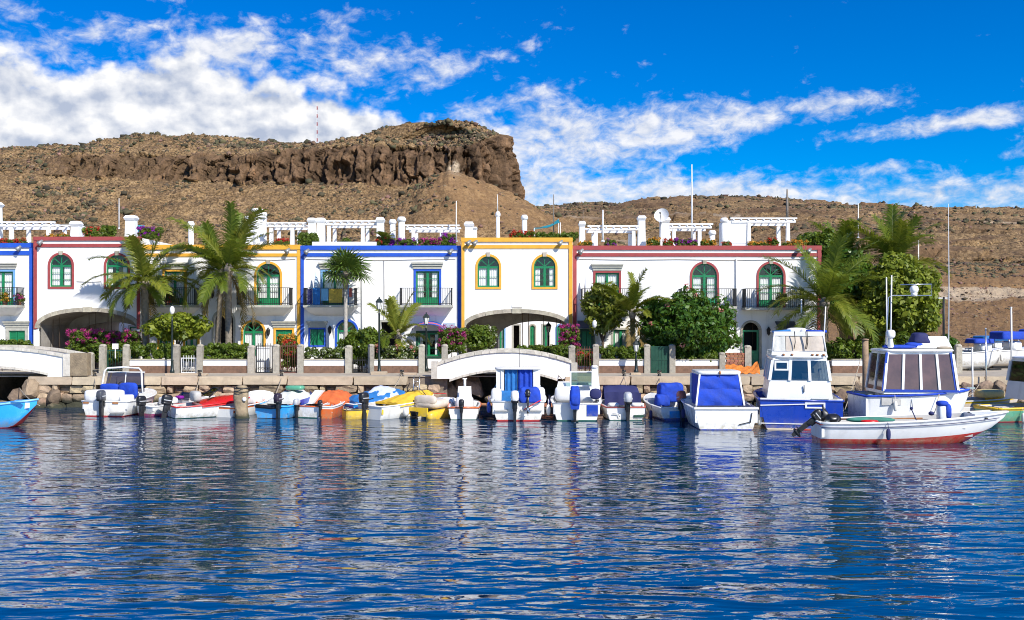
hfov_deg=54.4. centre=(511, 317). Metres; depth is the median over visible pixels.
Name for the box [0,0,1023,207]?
sky
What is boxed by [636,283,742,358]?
leafy tree
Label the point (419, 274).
window
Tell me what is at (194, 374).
stone slab
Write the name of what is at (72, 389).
quay wall
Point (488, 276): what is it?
window
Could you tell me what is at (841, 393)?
boulder
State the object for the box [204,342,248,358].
hedge
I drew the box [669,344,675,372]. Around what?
stone post
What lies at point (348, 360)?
stone post
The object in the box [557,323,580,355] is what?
bougainvillea
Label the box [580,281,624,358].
leafy tree
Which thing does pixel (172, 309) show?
street lamp
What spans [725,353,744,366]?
brick planter
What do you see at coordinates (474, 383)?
boulder
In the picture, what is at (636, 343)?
street lamp
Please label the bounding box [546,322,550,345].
street lamp
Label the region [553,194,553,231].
mast
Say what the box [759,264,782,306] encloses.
window
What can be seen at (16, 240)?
roof plant
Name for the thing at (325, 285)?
window
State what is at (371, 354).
stone post
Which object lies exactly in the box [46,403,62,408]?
boulder
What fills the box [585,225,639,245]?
pergola
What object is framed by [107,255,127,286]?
window
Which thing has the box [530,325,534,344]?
window
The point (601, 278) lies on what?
window
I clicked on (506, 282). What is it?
terrace house
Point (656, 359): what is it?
gate
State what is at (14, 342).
hedge
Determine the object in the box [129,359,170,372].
garden wall
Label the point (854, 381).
mooring rope
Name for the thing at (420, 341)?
door
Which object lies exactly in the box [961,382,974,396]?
boulder
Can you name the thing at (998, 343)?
motor boat
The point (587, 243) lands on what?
roof plant
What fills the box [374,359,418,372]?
garden wall
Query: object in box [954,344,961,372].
stone post
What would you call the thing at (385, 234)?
roof palm
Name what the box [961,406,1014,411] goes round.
dinghy
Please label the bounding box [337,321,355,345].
window
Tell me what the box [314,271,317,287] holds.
parasol
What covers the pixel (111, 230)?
roof plant
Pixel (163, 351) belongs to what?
hedge
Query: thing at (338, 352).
hedge
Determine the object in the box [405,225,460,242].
pergola
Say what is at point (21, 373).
promenade
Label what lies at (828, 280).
palm tree
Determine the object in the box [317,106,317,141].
radio mast
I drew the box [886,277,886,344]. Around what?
mooring pole
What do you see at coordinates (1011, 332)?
mooring pole
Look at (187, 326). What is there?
leafy tree
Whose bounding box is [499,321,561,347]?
terrace house
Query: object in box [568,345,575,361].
stone post
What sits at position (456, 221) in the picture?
mast
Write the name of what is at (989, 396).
dinghy
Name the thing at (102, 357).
stone post
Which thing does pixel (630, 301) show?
palm tree
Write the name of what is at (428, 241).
roof plant
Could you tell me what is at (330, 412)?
dinghy
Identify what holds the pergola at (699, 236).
on the terrace house at (738, 273)
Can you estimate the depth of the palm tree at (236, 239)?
56.43 m
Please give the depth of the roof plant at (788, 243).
60.21 m
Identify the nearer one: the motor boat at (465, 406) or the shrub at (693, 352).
the motor boat at (465, 406)
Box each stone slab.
[165,373,208,375]
[371,371,387,374]
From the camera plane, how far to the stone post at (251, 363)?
54.33 m
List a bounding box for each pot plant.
[0,292,10,304]
[13,294,24,304]
[776,292,786,304]
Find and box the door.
[743,330,758,364]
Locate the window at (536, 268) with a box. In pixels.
[534,257,554,286]
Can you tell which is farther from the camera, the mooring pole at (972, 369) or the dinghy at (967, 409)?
the mooring pole at (972, 369)
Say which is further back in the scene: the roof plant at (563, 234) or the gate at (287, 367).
the roof plant at (563, 234)
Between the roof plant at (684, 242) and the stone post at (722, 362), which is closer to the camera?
the stone post at (722, 362)
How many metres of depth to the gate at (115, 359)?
54.48 m
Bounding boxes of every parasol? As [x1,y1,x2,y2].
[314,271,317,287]
[584,274,587,294]
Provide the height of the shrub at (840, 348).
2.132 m
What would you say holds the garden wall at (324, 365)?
on the promenade
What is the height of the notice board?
0.806 m
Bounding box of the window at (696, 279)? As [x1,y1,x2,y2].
[692,264,716,305]
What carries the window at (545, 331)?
in the terrace house at (510, 336)
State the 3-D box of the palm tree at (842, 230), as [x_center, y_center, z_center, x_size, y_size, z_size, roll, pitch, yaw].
[21.822,-1.839,66.140,6.652,9.805,6.698,0,0,0]
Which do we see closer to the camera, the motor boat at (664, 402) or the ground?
the motor boat at (664, 402)
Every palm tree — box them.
[79,228,201,358]
[161,200,288,343]
[170,219,271,343]
[321,247,373,356]
[366,291,430,358]
[592,267,674,347]
[754,231,897,362]
[808,217,896,337]
[845,202,952,279]
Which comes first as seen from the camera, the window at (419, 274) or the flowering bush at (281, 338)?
the flowering bush at (281, 338)
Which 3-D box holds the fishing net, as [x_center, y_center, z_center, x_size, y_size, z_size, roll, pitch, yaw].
[12.409,2.723,53.625,1.792,0.665,0.649,0,0,0]
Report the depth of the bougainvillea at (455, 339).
55.89 m
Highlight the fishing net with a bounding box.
[725,362,759,373]
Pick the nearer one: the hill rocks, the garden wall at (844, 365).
the garden wall at (844, 365)
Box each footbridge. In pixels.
[0,345,90,376]
[431,348,576,381]
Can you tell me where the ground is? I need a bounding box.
[96,347,970,367]
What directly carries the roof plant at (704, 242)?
on the terrace house at (738, 273)
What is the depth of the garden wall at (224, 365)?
54.42 m
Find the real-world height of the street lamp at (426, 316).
3.349 m
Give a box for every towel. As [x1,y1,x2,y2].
[307,289,312,303]
[313,288,319,304]
[321,288,327,300]
[329,289,342,302]
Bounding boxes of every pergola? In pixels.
[0,221,69,242]
[265,222,307,244]
[325,220,376,241]
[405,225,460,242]
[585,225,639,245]
[669,223,712,245]
[730,218,796,245]
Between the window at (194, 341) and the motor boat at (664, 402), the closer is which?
the motor boat at (664, 402)
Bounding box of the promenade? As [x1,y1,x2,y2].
[0,368,1007,376]
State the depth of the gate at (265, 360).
54.49 m
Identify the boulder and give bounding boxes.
[7,388,24,400]
[22,379,38,398]
[35,398,47,407]
[46,389,60,403]
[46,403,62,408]
[448,381,457,397]
[455,374,483,397]
[484,395,491,402]
[836,389,846,402]
[854,381,861,390]
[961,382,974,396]
[973,380,993,389]
[993,380,1005,391]
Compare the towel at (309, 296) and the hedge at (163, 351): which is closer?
the hedge at (163, 351)
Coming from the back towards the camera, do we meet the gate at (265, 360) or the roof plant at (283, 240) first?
the roof plant at (283, 240)
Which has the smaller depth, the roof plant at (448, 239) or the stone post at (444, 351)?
the stone post at (444, 351)
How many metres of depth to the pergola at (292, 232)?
61.44 m
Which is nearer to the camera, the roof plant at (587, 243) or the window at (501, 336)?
the roof plant at (587, 243)
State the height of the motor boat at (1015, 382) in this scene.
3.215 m
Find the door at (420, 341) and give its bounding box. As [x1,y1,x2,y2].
[418,333,438,355]
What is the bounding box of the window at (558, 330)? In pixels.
[557,326,561,344]
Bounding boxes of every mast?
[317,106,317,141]
[456,201,457,241]
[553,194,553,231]
[601,210,604,241]
[691,164,692,239]
[786,189,788,219]
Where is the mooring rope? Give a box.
[844,358,860,409]
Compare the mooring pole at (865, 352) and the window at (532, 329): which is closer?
the mooring pole at (865, 352)
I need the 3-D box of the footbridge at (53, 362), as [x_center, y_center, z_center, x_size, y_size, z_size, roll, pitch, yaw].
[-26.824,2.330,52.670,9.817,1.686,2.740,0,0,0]
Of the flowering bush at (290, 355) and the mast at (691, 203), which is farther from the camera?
the mast at (691, 203)
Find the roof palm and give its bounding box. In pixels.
[370,230,397,239]
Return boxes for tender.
[249,390,273,401]
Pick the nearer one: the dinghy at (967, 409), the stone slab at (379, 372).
the dinghy at (967, 409)
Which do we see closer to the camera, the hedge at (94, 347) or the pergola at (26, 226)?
the hedge at (94, 347)
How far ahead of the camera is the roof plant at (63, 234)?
60.08 m
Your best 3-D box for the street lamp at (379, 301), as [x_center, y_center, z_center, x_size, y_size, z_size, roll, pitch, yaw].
[-7.126,0.981,53.400,0.400,4.159,0.346,0,0,0]
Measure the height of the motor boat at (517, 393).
3.988 m
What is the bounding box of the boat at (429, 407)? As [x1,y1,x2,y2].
[403,393,455,419]
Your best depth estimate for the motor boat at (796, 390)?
41.80 m
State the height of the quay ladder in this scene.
1.539 m
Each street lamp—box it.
[170,304,174,372]
[376,297,382,370]
[423,312,429,370]
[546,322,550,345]
[592,318,596,343]
[633,339,639,372]
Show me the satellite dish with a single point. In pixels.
(661, 215)
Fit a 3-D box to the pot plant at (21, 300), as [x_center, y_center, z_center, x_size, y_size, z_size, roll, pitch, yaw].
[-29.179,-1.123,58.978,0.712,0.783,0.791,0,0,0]
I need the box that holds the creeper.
[486,324,498,348]
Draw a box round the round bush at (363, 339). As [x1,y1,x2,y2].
[336,326,387,371]
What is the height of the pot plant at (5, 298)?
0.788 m
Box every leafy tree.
[139,312,213,345]
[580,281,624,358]
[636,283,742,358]
[796,228,834,258]
[821,247,872,352]
[856,251,945,345]
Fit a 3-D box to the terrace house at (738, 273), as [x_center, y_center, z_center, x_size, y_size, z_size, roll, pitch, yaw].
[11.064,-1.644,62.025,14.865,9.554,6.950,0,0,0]
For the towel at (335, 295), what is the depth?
58.52 m
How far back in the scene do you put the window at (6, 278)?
59.66 m
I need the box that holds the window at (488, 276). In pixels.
[478,257,498,286]
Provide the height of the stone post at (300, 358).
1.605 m
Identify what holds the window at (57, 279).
in the terrace house at (57, 293)
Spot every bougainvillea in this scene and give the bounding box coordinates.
[65,328,141,365]
[437,324,467,356]
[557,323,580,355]
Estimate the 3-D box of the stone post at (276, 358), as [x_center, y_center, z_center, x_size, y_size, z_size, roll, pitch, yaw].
[-12.898,2.257,54.500,0.363,1.605,0.363,0,0,0]
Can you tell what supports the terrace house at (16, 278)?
on the ground
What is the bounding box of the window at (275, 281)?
[257,264,279,304]
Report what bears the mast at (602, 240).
on the terrace house at (738, 273)
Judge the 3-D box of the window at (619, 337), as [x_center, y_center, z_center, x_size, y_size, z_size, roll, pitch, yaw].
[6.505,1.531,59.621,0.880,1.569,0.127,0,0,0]
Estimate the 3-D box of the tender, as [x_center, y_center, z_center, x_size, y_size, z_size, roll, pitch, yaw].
[-12.920,4.018,50.100,2.200,0.704,1.099,0,0,-10]
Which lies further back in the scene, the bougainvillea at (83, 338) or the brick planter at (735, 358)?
the bougainvillea at (83, 338)
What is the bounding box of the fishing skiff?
[791,400,1008,443]
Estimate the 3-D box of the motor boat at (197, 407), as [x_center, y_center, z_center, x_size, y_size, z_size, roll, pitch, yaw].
[-14.423,4.242,46.910,4.627,1.854,1.957,0,0,-34]
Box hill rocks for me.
[0,120,1023,340]
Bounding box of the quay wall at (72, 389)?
[0,375,1017,406]
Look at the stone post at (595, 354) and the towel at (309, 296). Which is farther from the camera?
the towel at (309, 296)
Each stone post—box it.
[88,352,94,372]
[99,344,106,372]
[123,344,130,370]
[173,344,180,372]
[196,344,203,372]
[247,345,255,372]
[273,344,279,372]
[297,344,303,372]
[345,345,352,372]
[368,344,374,372]
[418,344,424,372]
[441,344,447,359]
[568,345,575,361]
[592,344,598,372]
[644,344,649,372]
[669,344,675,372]
[718,352,725,368]
[744,345,751,366]
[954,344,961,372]
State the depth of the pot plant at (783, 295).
58.90 m
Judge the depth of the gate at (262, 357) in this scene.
55.30 m
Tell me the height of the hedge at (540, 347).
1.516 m
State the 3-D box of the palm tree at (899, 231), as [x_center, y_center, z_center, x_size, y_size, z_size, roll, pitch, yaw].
[24.519,-2.237,63.958,6.610,10.595,7.513,0,0,0]
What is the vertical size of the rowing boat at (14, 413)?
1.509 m
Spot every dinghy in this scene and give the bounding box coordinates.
[216,394,265,417]
[317,400,344,418]
[341,405,386,419]
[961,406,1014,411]
[964,389,1017,406]
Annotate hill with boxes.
[0,120,625,245]
[539,195,1023,346]
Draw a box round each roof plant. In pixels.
[0,237,27,242]
[44,232,70,347]
[81,226,100,367]
[99,225,116,329]
[136,225,162,240]
[274,237,289,274]
[296,232,319,245]
[340,237,351,241]
[375,236,387,328]
[388,237,416,245]
[417,237,442,245]
[438,232,456,245]
[509,229,535,344]
[535,231,579,344]
[577,239,592,245]
[604,238,616,245]
[646,236,660,245]
[662,238,673,245]
[674,237,697,245]
[700,238,716,245]
[720,241,731,245]
[747,240,768,350]
[766,237,779,274]
[781,239,808,245]
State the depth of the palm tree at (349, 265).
57.23 m
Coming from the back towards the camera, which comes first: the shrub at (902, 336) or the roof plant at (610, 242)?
the roof plant at (610, 242)
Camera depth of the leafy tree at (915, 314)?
59.16 m
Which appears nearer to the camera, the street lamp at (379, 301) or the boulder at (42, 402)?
the boulder at (42, 402)
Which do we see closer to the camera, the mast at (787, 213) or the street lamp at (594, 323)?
the street lamp at (594, 323)
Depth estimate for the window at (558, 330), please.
79.07 m
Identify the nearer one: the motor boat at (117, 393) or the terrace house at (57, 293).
the motor boat at (117, 393)
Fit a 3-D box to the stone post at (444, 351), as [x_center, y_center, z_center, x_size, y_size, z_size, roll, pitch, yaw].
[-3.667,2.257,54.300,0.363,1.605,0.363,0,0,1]
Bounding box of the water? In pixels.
[0,398,1023,619]
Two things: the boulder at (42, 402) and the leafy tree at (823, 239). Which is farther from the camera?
the leafy tree at (823, 239)
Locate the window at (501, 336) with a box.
[499,329,503,347]
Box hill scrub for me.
[0,118,1023,278]
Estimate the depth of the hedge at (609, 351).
54.69 m
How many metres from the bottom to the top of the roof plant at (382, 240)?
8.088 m
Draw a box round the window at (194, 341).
[186,337,196,345]
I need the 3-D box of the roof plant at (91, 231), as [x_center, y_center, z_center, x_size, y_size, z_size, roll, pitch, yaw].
[-25.457,-1.240,60.209,1.144,8.600,0.617,0,0,0]
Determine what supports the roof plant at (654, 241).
on the terrace house at (738, 273)
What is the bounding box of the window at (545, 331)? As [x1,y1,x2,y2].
[544,325,547,345]
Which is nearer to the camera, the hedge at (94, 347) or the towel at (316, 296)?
the hedge at (94, 347)
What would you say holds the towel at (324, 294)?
hanging from the terrace house at (430, 276)
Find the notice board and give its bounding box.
[112,344,117,357]
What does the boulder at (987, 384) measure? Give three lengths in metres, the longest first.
0.982 x 0.858 x 0.848 m
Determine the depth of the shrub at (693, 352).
54.96 m
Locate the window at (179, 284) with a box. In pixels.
[165,272,184,304]
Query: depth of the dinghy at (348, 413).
45.26 m
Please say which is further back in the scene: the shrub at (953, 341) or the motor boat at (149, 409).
the shrub at (953, 341)
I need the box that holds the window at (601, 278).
[596,273,618,305]
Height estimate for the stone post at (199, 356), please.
1.605 m
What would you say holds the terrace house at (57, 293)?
on the ground
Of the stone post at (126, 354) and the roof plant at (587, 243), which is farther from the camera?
the roof plant at (587, 243)
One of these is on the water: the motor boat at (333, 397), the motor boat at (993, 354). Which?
the motor boat at (333, 397)
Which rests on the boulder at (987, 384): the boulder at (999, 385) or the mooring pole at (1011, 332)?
the boulder at (999, 385)
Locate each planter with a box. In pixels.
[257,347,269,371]
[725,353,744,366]
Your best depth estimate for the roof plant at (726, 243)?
60.17 m
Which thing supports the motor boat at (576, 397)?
on the water
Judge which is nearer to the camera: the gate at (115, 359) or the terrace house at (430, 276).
the gate at (115, 359)
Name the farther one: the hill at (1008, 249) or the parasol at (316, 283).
the hill at (1008, 249)
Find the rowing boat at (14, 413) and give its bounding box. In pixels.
[0,398,38,427]
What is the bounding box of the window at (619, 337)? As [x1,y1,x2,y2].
[613,330,627,355]
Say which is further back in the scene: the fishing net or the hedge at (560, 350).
the hedge at (560, 350)
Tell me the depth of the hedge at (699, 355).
54.63 m
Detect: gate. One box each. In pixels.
[107,348,122,371]
[181,355,195,372]
[256,343,272,372]
[280,343,296,372]
[353,357,367,372]
[577,346,591,370]
[651,346,668,372]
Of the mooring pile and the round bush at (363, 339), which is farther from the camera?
the round bush at (363, 339)
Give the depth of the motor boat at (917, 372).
40.95 m
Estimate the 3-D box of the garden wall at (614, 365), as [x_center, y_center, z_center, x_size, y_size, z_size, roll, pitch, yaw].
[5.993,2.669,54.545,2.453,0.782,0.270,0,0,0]
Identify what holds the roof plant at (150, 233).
on the terrace house at (57, 293)
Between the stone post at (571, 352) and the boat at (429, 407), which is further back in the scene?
the stone post at (571, 352)
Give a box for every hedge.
[0,339,33,370]
[88,341,125,363]
[129,342,170,358]
[181,345,196,371]
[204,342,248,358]
[304,346,344,358]
[375,344,418,358]
[516,344,555,352]
[549,344,567,357]
[599,344,643,361]
[675,353,718,361]
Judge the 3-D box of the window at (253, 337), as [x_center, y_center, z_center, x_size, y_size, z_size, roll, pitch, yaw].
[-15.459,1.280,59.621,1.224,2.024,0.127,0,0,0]
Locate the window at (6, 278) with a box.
[0,272,12,304]
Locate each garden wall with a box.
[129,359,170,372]
[203,359,246,372]
[304,359,344,372]
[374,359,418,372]
[599,359,643,372]
[675,359,718,372]
[831,359,861,372]
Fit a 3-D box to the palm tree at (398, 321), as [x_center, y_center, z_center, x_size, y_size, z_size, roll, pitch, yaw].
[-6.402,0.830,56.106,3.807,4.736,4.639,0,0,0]
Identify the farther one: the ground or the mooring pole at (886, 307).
the ground
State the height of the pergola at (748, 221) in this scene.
2.755 m
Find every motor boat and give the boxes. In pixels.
[81,366,156,416]
[136,392,215,416]
[161,387,249,418]
[254,385,311,419]
[291,389,351,417]
[344,385,404,408]
[358,387,433,419]
[447,378,481,419]
[487,352,549,421]
[547,365,601,421]
[600,385,645,420]
[643,382,687,420]
[681,369,761,429]
[753,306,843,429]
[846,204,974,416]
[952,338,1002,369]
[962,336,1007,350]
[964,331,1023,367]
[973,356,1023,422]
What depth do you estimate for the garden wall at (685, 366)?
54.45 m
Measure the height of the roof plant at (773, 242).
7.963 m
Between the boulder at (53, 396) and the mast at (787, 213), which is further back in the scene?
the mast at (787, 213)
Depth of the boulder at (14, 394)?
50.93 m
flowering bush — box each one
[276,333,297,370]
[281,339,297,368]
[575,350,592,370]
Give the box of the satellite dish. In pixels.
[654,208,668,227]
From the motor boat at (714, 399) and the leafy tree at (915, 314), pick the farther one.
the leafy tree at (915, 314)
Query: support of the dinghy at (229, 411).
on the water
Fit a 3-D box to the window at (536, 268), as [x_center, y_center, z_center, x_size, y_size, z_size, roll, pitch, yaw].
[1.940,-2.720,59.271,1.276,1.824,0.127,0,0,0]
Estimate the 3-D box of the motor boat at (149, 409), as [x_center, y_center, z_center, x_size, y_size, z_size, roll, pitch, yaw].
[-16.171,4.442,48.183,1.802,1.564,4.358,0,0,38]
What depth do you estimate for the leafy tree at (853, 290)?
62.39 m
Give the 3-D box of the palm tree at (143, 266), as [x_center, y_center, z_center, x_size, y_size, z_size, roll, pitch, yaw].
[-21.114,-1.050,57.513,7.055,8.229,6.702,0,0,0]
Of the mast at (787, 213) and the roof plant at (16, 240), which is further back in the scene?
the mast at (787, 213)
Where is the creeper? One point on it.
(493, 329)
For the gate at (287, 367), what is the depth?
54.49 m
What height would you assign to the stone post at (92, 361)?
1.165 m
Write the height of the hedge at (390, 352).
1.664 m
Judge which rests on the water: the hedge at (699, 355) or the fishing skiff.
the fishing skiff
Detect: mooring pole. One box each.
[862,339,868,390]
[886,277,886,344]
[971,347,973,396]
[985,328,986,380]
[1010,307,1012,360]
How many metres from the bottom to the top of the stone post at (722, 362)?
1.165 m
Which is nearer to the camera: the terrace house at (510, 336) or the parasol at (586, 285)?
the parasol at (586, 285)
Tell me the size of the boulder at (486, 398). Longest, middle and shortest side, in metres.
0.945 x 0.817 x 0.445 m
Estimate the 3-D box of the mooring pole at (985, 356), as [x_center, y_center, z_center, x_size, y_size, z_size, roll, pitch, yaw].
[24.276,2.628,51.000,0.103,4.190,0.087,0,0,0]
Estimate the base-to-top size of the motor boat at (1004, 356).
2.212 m
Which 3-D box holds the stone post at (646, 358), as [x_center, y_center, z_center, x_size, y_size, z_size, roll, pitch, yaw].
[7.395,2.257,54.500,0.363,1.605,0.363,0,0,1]
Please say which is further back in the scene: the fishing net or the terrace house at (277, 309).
the terrace house at (277, 309)
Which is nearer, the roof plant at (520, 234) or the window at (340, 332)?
the window at (340, 332)
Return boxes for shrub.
[466,324,495,350]
[675,349,725,358]
[824,335,882,359]
[881,331,929,345]
[941,334,959,352]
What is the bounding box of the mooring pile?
[233,385,249,418]
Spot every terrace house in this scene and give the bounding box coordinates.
[0,202,33,343]
[33,215,171,362]
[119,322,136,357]
[143,208,301,367]
[300,217,460,367]
[461,212,572,352]
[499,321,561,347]
[573,216,821,367]
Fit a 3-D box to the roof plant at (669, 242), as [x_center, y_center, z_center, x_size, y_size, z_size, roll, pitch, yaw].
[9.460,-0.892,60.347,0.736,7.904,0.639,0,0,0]
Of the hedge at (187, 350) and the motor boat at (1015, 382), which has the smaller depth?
the motor boat at (1015, 382)
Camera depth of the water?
22.62 m
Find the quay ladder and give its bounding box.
[413,376,419,390]
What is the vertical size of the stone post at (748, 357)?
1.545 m
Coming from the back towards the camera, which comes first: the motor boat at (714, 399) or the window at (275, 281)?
the window at (275, 281)
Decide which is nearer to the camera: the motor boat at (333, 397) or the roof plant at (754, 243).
the motor boat at (333, 397)
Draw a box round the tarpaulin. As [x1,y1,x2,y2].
[533,219,560,234]
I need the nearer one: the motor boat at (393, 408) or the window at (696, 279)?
the motor boat at (393, 408)
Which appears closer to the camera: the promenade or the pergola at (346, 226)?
the promenade
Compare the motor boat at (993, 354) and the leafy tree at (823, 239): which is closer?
the motor boat at (993, 354)
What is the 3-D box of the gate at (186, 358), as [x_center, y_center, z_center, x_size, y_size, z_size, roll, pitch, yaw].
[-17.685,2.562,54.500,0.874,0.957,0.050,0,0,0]
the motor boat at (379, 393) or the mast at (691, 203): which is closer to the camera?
the motor boat at (379, 393)
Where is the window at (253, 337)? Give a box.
[244,322,263,354]
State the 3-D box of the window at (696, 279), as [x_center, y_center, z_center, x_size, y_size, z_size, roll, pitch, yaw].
[11.508,-1.953,59.621,1.473,2.521,0.127,0,0,0]
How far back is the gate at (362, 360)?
54.48 m
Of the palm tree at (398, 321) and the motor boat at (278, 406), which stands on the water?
the motor boat at (278, 406)
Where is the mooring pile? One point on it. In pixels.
(240, 396)
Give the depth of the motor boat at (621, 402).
45.16 m
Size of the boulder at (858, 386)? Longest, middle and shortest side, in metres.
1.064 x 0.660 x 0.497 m
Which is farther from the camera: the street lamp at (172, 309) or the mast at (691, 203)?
the mast at (691, 203)
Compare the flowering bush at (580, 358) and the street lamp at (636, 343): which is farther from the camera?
the flowering bush at (580, 358)
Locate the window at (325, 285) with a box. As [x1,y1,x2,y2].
[323,272,342,304]
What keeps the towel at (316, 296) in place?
hanging from the terrace house at (430, 276)
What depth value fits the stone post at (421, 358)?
54.34 m
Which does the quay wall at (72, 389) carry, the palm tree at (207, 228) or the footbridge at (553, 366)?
the footbridge at (553, 366)
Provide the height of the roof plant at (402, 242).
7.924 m
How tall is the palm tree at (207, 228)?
8.699 m
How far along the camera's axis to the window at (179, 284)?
59.66 m
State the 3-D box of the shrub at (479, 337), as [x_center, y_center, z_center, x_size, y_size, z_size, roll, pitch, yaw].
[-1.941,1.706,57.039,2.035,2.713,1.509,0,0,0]
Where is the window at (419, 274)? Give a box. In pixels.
[416,271,438,304]
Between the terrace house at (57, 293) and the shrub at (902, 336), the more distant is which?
the terrace house at (57, 293)
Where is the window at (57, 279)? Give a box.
[51,255,71,286]
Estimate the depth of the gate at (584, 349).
54.49 m
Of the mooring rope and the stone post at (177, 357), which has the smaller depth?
the mooring rope
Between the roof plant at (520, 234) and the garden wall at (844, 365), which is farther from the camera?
the roof plant at (520, 234)

